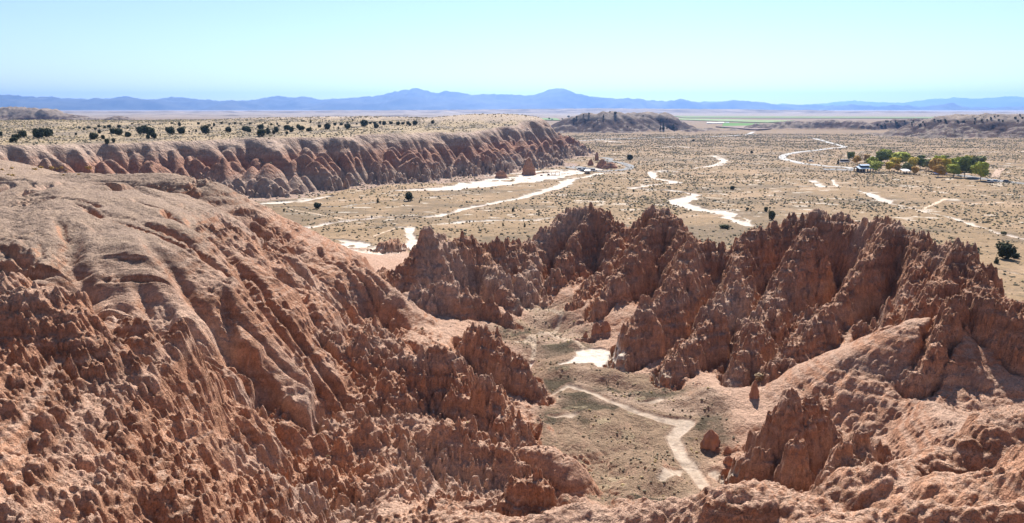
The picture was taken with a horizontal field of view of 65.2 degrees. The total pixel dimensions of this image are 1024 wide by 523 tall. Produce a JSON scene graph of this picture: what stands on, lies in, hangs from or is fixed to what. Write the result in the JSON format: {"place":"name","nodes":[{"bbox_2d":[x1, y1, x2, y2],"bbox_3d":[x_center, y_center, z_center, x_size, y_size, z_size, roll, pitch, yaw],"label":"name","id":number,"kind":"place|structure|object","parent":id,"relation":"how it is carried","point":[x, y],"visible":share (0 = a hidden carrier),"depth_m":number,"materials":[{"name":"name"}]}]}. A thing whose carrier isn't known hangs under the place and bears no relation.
{"place":"outdoors","nodes":[
{"label":"outdoors","id":0,"kind":"place"},
{"bbox_2d":[0,114,598,200],"bbox_3d":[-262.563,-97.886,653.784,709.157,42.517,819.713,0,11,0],"label":"mesa hills","id":1,"kind":"structure","parent":0,"point":[302,165],"depth_m":511.67,"materials":[{"name":"stone"}]},
{"bbox_2d":[9,137,17,141],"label":"juniper","id":2,"kind":"object","parent":1,"relation":"on","point":[12,139],"visible":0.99,"depth_m":411.27,"materials":[{"name":"green plant"}]},
{"bbox_2d":[11,134,20,138],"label":"juniper","id":3,"kind":"object","parent":1,"relation":"on","point":[16,135],"visible":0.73,"depth_m":454.96,"materials":[{"name":"green plant"}]},
{"bbox_2d":[17,130,26,136],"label":"juniper","id":4,"kind":"object","parent":1,"relation":"on","point":[23,133],"visible":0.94,"depth_m":483.98,"materials":[{"name":"green plant"}]},
{"bbox_2d":[32,128,44,137],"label":"juniper","id":5,"kind":"object","parent":1,"relation":"on","point":[37,133],"visible":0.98,"depth_m":471.17,"materials":[{"name":"green plant"}]},
{"bbox_2d":[42,128,50,136],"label":"juniper","id":6,"kind":"object","parent":1,"relation":"on","point":[47,132],"visible":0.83,"depth_m":492.10,"materials":[{"name":"green plant"}]},
{"bbox_2d":[89,132,97,138],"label":"juniper","id":7,"kind":"object","parent":1,"relation":"on","point":[92,135],"visible":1,"depth_m":464.26,"materials":[{"name":"green plant"}]},
{"bbox_2d":[114,128,122,134],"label":"juniper","id":8,"kind":"object","parent":1,"relation":"on","point":[118,131],"visible":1,"depth_m":522.34,"materials":[{"name":"green plant"}]},
{"bbox_2d":[135,126,142,133],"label":"juniper","id":9,"kind":"object","parent":1,"relation":"on","point":[138,129],"visible":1,"depth_m":544.72,"materials":[{"name":"green plant"}]},
{"bbox_2d":[145,126,154,134],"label":"juniper","id":10,"kind":"object","parent":1,"relation":"on","point":[148,131],"visible":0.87,"depth_m":519.46,"materials":[{"name":"green plant"}]},
{"bbox_2d":[151,132,156,137],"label":"juniper","id":11,"kind":"object","parent":1,"relation":"on","point":[154,135],"visible":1,"depth_m":484.90,"materials":[{"name":"green plant"}]},
{"bbox_2d":[166,126,174,133],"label":"juniper","id":12,"kind":"object","parent":1,"relation":"on","point":[170,130],"visible":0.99,"depth_m":534.38,"materials":[{"name":"green plant"}]},
{"bbox_2d":[176,126,185,133],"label":"juniper","id":13,"kind":"object","parent":1,"relation":"on","point":[180,130],"visible":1,"depth_m":540.85,"materials":[{"name":"green plant"}]},
{"bbox_2d":[200,124,209,133],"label":"juniper","id":14,"kind":"object","parent":1,"relation":"on","point":[204,129],"visible":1,"depth_m":538.23,"materials":[{"name":"green plant"}]},
{"bbox_2d":[225,126,231,131],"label":"juniper","id":15,"kind":"object","parent":1,"relation":"on","point":[228,129],"visible":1,"depth_m":560.70,"materials":[{"name":"green plant"}]},
{"bbox_2d":[257,129,265,135],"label":"juniper","id":16,"kind":"object","parent":1,"relation":"on","point":[261,132],"visible":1,"depth_m":504.10,"materials":[{"name":"green plant"}]},
{"bbox_2d":[324,123,330,129],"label":"juniper","id":17,"kind":"object","parent":1,"relation":"on","point":[327,126],"visible":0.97,"depth_m":644.15,"materials":[{"name":"green plant"}]},
{"bbox_2d":[360,120,367,125],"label":"juniper","id":18,"kind":"object","parent":1,"relation":"on","point":[363,123],"visible":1,"depth_m":708.16,"materials":[{"name":"green plant"}]},
{"bbox_2d":[82,114,550,116],"bbox_3d":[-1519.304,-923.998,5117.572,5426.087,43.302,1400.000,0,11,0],"label":"hills","id":19,"kind":"structure","parent":0,"point":[163,115],"depth_m":4720.08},
{"bbox_2d":[0,160,1023,522],"bbox_3d":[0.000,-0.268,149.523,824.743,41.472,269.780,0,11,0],"label":"canyon hills","id":20,"kind":"structure","parent":0,"point":[174,348],"depth_m":102.53,"materials":[{"name":"stone"}]},
{"bbox_2d":[591,322,600,335],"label":"boulder","id":21,"kind":"object","parent":20,"relation":"on","point":[596,328],"visible":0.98,"depth_m":143.09,"materials":[{"name":"stone"}]},
{"bbox_2d":[601,321,610,333],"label":"boulder","id":22,"kind":"object","parent":20,"relation":"on","point":[605,327],"visible":1,"depth_m":143.01,"materials":[{"name":"stone"}]},
{"bbox_2d":[700,429,720,450],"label":"boulder","id":23,"kind":"object","parent":20,"relation":"on","point":[711,441],"visible":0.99,"depth_m":102.75,"materials":[{"name":"stone"}]},
{"bbox_2d":[723,446,730,452],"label":"boulder","id":24,"kind":"object","parent":20,"relation":"on","point":[727,449],"visible":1,"depth_m":101.47,"materials":[{"name":"stone"}]},
{"bbox_2d":[723,456,732,466],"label":"boulder","id":25,"kind":"object","parent":20,"relation":"on","point":[727,460],"visible":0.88,"depth_m":97.59,"materials":[{"name":"stone"}]},
{"bbox_2d":[749,380,759,398],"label":"pinnacle","id":26,"kind":"object","parent":20,"relation":"on","point":[754,393],"visible":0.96,"depth_m":112.48,"materials":[{"name":"stone"}]},
{"bbox_2d":[754,372,763,380],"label":"dry bush","id":27,"kind":"object","parent":20,"relation":"on","point":[760,376],"visible":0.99,"depth_m":118.35,"materials":[{"name":"beige plant"}]},
{"bbox_2d":[0,88,1023,109],"bbox_3d":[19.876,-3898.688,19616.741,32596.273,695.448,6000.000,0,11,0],"label":"mountains","id":28,"kind":"structure","parent":0,"point":[421,99],"depth_m":18266.72,"materials":[{"name":"blue stone"}]},
{"bbox_2d":[0,106,1023,138],"bbox_3d":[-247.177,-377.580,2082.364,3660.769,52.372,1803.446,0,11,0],"label":"hills","id":29,"kind":"structure","parent":0,"point":[618,122],"depth_m":1575.06,"materials":[{"name":"brown stone"}]},
{"bbox_2d":[0,0,1023,104],"label":"sky","id":30,"kind":"structure","parent":0,"point":[797,52],"materials":[{"name":"blue"}]},
{"bbox_2d":[62,108,1011,112],"bbox_3d":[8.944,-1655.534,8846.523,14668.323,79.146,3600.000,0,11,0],"label":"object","id":31,"kind":"structure","parent":0,"point":[592,110],"depth_m":7793.06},
{"bbox_2d":[60,110,1023,300],"bbox_3d":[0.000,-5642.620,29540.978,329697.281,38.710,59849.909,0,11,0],"label":"ground","id":32,"kind":"structure","parent":0,"point":[701,221],"depth_m":450.49,"materials":[{"name":"soil"}]},
{"bbox_2d":[314,203,321,208],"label":"juniper","id":33,"kind":"object","parent":32,"relation":"on","point":[317,205],"visible":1,"depth_m":385.21,"materials":[{"name":"green plant"}]},
{"bbox_2d":[405,191,412,200],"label":"juniper","id":34,"kind":"object","parent":32,"relation":"on","point":[408,197],"visible":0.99,"depth_m":415.57,"materials":[{"name":"green plant"}]},
{"bbox_2d":[0,113,1023,509],"bbox_3d":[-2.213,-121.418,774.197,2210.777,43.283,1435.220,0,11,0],"label":"ground cover","id":35,"kind":"object","parent":32,"relation":"on","point":[732,149],"visible":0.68,"depth_m":571.99,"materials":[{"name":"green plant"}]},
{"bbox_2d":[587,159,593,165],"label":"pinnacle","id":36,"kind":"object","parent":32,"relation":"on","point":[590,163],"visible":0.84,"depth_m":670.76,"materials":[{"name":"stone"}]},
{"bbox_2d":[260,140,1023,489],"bbox_3d":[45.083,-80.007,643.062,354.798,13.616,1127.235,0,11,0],"label":"dry wash","id":37,"kind":"object","parent":32,"relation":"on","point":[598,356],"visible":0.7,"depth_m":291.90},
{"bbox_2d":[495,170,507,177],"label":"pinnacle","id":38,"kind":"object","parent":37,"relation":"on","point":[501,174],"visible":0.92,"depth_m":555.27,"materials":[{"name":"stone"}]},
{"bbox_2d":[522,158,535,174],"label":"pinnacle","id":39,"kind":"object","parent":37,"relation":"on","point":[528,168],"visible":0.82,"depth_m":577.76,"materials":[{"name":"stone"}]},
{"bbox_2d":[596,159,606,167],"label":"pinnacle","id":40,"kind":"object","parent":37,"relation":"on","point":[601,163],"visible":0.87,"depth_m":643.99,"materials":[{"name":"stone"}]},
{"bbox_2d":[601,162,617,168],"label":"pinnacle","id":41,"kind":"object","parent":37,"relation":"on","point":[608,165],"visible":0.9,"depth_m":638.50,"materials":[{"name":"stone"}]},
{"bbox_2d":[719,224,729,228],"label":"juniper","id":42,"kind":"object","parent":32,"relation":"on","point":[725,226],"visible":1,"depth_m":320.20,"materials":[{"name":"green plant"}]},
{"bbox_2d":[768,210,775,219],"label":"juniper","id":43,"kind":"object","parent":32,"relation":"on","point":[772,214],"visible":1,"depth_m":342.98,"materials":[{"name":"green plant"}]},
{"bbox_2d":[839,159,849,162],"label":"camper","id":44,"kind":"object","parent":32,"relation":"on","point":[844,160],"visible":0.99,"depth_m":692.83,"materials":[{"name":"white paint"}]},
{"bbox_2d":[847,152,854,158],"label":"cottonwood","id":45,"kind":"object","parent":32,"relation":"on","point":[850,155],"visible":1,"depth_m":737.59,"materials":[{"name":"green plant"}]},
{"bbox_2d":[852,155,861,162],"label":"cottonwood","id":46,"kind":"object","parent":32,"relation":"on","point":[856,159],"visible":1,"depth_m":680.01,"materials":[{"name":"orange plant"}]},
{"bbox_2d":[853,164,873,172],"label":"pavilion","id":47,"kind":"structure","parent":32,"relation":"on","point":[862,168],"depth_m":601.32,"materials":[{"name":"silver metal"}]},
{"bbox_2d":[867,156,878,163],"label":"cottonwood","id":48,"kind":"object","parent":32,"relation":"on","point":[872,158],"visible":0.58,"depth_m":651.31,"materials":[{"name":"green plant"}]},
{"bbox_2d":[867,160,882,171],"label":"cottonwood","id":49,"kind":"object","parent":32,"relation":"on","point":[875,165],"visible":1,"depth_m":600.11,"materials":[{"name":"green plant"}]},
{"bbox_2d":[876,151,890,161],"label":"cottonwood","id":50,"kind":"object","parent":32,"relation":"on","point":[881,156],"visible":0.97,"depth_m":667.19,"materials":[{"name":"green plant"}]},
{"bbox_2d":[880,149,892,161],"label":"cottonwood","id":51,"kind":"object","parent":32,"relation":"on","point":[889,151],"visible":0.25,"depth_m":700.82,"materials":[{"name":"green plant"}]},
{"bbox_2d":[885,161,894,170],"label":"cottonwood","id":52,"kind":"object","parent":32,"relation":"on","point":[890,165],"visible":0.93,"depth_m":608.70,"materials":[{"name":"yellow plant"}]},
{"bbox_2d":[889,157,901,163],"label":"cottonwood","id":53,"kind":"object","parent":32,"relation":"on","point":[895,160],"visible":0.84,"depth_m":637.23,"materials":[{"name":"yellow plant"}]},
{"bbox_2d":[893,164,900,171],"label":"cottonwood","id":54,"kind":"object","parent":32,"relation":"on","point":[897,167],"visible":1,"depth_m":601.85,"materials":[{"name":"orange plant"}]},
{"bbox_2d":[891,152,913,161],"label":"cottonwood","id":55,"kind":"object","parent":32,"relation":"on","point":[904,156],"visible":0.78,"depth_m":656.08,"materials":[{"name":"green plant"}]},
{"bbox_2d":[901,162,913,171],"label":"cottonwood","id":56,"kind":"object","parent":32,"relation":"on","point":[906,165],"visible":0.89,"depth_m":594.82,"materials":[{"name":"green plant"}]},
{"bbox_2d":[908,157,919,165],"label":"cottonwood","id":57,"kind":"object","parent":32,"relation":"on","point":[913,161],"visible":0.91,"depth_m":626.07,"materials":[{"name":"yellow plant"}]},
{"bbox_2d":[911,166,919,172],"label":"cottonwood","id":58,"kind":"object","parent":32,"relation":"on","point":[915,169],"visible":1,"depth_m":577.03,"materials":[{"name":"orange plant"}]},
{"bbox_2d":[917,158,926,167],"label":"cottonwood","id":59,"kind":"object","parent":32,"relation":"on","point":[920,162],"visible":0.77,"depth_m":627.32,"materials":[{"name":"green plant"}]},
{"bbox_2d":[923,159,931,170],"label":"cottonwood","id":60,"kind":"object","parent":32,"relation":"on","point":[925,163],"visible":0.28,"depth_m":613.70,"materials":[{"name":"green plant"}]},
{"bbox_2d":[928,158,943,173],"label":"cottonwood","id":61,"kind":"object","parent":32,"relation":"on","point":[934,161],"visible":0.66,"depth_m":580.95,"materials":[{"name":"orange plant"}]},
{"bbox_2d":[932,164,946,174],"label":"cottonwood","id":62,"kind":"object","parent":32,"relation":"on","point":[939,169],"visible":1,"depth_m":558.84,"materials":[{"name":"orange plant"}]},
{"bbox_2d":[932,155,946,158],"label":"cottonwood","id":63,"kind":"object","parent":32,"relation":"on","point":[936,156],"visible":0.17,"depth_m":611.96,"materials":[{"name":"green plant"}]},
{"bbox_2d":[939,158,951,170],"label":"cottonwood","id":64,"kind":"object","parent":32,"relation":"on","point":[946,162],"visible":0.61,"depth_m":580.30,"materials":[{"name":"yellow plant"}]},
{"bbox_2d":[946,164,960,176],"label":"cottonwood","id":65,"kind":"object","parent":32,"relation":"on","point":[953,169],"visible":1,"depth_m":552.93,"materials":[{"name":"green plant"}]},
{"bbox_2d":[950,158,959,163],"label":"cottonwood","id":66,"kind":"object","parent":32,"relation":"on","point":[954,161],"visible":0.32,"depth_m":597.50,"materials":[{"name":"green plant"}]},
{"bbox_2d":[958,156,975,176],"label":"cottonwood","id":67,"kind":"object","parent":32,"relation":"on","point":[965,163],"visible":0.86,"depth_m":551.40,"materials":[{"name":"green plant"}]},
{"bbox_2d":[972,155,986,162],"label":"cottonwood","id":68,"kind":"object","parent":32,"relation":"on","point":[982,158],"visible":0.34,"depth_m":586.82,"materials":[{"name":"green plant"}]},
{"bbox_2d":[970,161,989,179],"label":"cottonwood","id":69,"kind":"object","parent":32,"relation":"on","point":[980,168],"visible":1,"depth_m":528.44,"materials":[{"name":"green plant"}]},
{"bbox_2d":[995,241,1016,258],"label":"juniper","id":70,"kind":"object","parent":32,"relation":"on","point":[1007,250],"visible":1,"depth_m":252.96,"materials":[{"name":"green plant"}]},
{"bbox_2d":[1013,253,1020,258],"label":"juniper","id":71,"kind":"object","parent":32,"relation":"on","point":[1017,255],"visible":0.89,"depth_m":255.39,"materials":[{"name":"green plant"}]},
{"bbox_2d":[542,118,560,120],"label":"field","id":72,"kind":"structure","parent":0,"point":[555,119],"depth_m":3119.16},
{"bbox_2d":[566,166,601,171],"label":"parking","id":73,"kind":"structure","parent":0,"point":[573,167],"depth_m":645.89,"materials":[{"name":"soil"}]},
{"bbox_2d":[598,157,633,171],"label":"road","id":74,"kind":"structure","parent":0,"point":[628,167],"depth_m":672.10,"materials":[{"name":"soil"}]},
{"bbox_2d":[579,132,753,140],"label":"road","id":75,"kind":"structure","parent":0,"point":[670,137],"depth_m":1297.42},
{"bbox_2d":[679,118,792,122],"bbox_3d":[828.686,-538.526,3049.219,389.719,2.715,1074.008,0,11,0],"label":"field","id":76,"kind":"structure","parent":0,"point":[741,120],"depth_m":2901.03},
{"bbox_2d":[722,123,759,127],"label":"field","id":77,"kind":"structure","parent":0,"point":[735,124],"depth_m":2229.91,"materials":[{"name":"green plant"}]},
{"bbox_2d":[716,126,771,129],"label":"field","id":78,"kind":"structure","parent":0,"point":[737,127],"depth_m":1794.11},
{"bbox_2d":[675,116,932,118],"bbox_3d":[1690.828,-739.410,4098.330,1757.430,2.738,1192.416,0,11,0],"label":"field","id":79,"kind":"structure","parent":0,"point":[843,117],"depth_m":3855.09,"materials":[{"name":"green plant"}]},
{"bbox_2d":[779,138,855,168],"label":"road","id":80,"kind":"structure","parent":0,"point":[782,156],"depth_m":794.24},
{"bbox_2d":[822,168,853,170],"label":"parking","id":81,"kind":"structure","parent":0,"point":[837,169],"depth_m":629.59,"materials":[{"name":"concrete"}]},
{"bbox_2d":[703,96,1023,107],"bbox_3d":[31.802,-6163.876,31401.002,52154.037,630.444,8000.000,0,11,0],"label":"mountains","id":82,"kind":"structure","parent":0,"point":[1010,101],"depth_m":30276.02,"materials":[{"name":"blue stone"}]},
{"bbox_2d":[956,175,1023,183],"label":"road","id":83,"kind":"structure","parent":0,"point":[969,176],"depth_m":543.25,"materials":[{"name":"soil"}]},
{"bbox_2d":[991,168,1004,176],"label":"road","id":84,"kind":"structure","parent":0,"point":[995,172],"depth_m":591.70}
]}

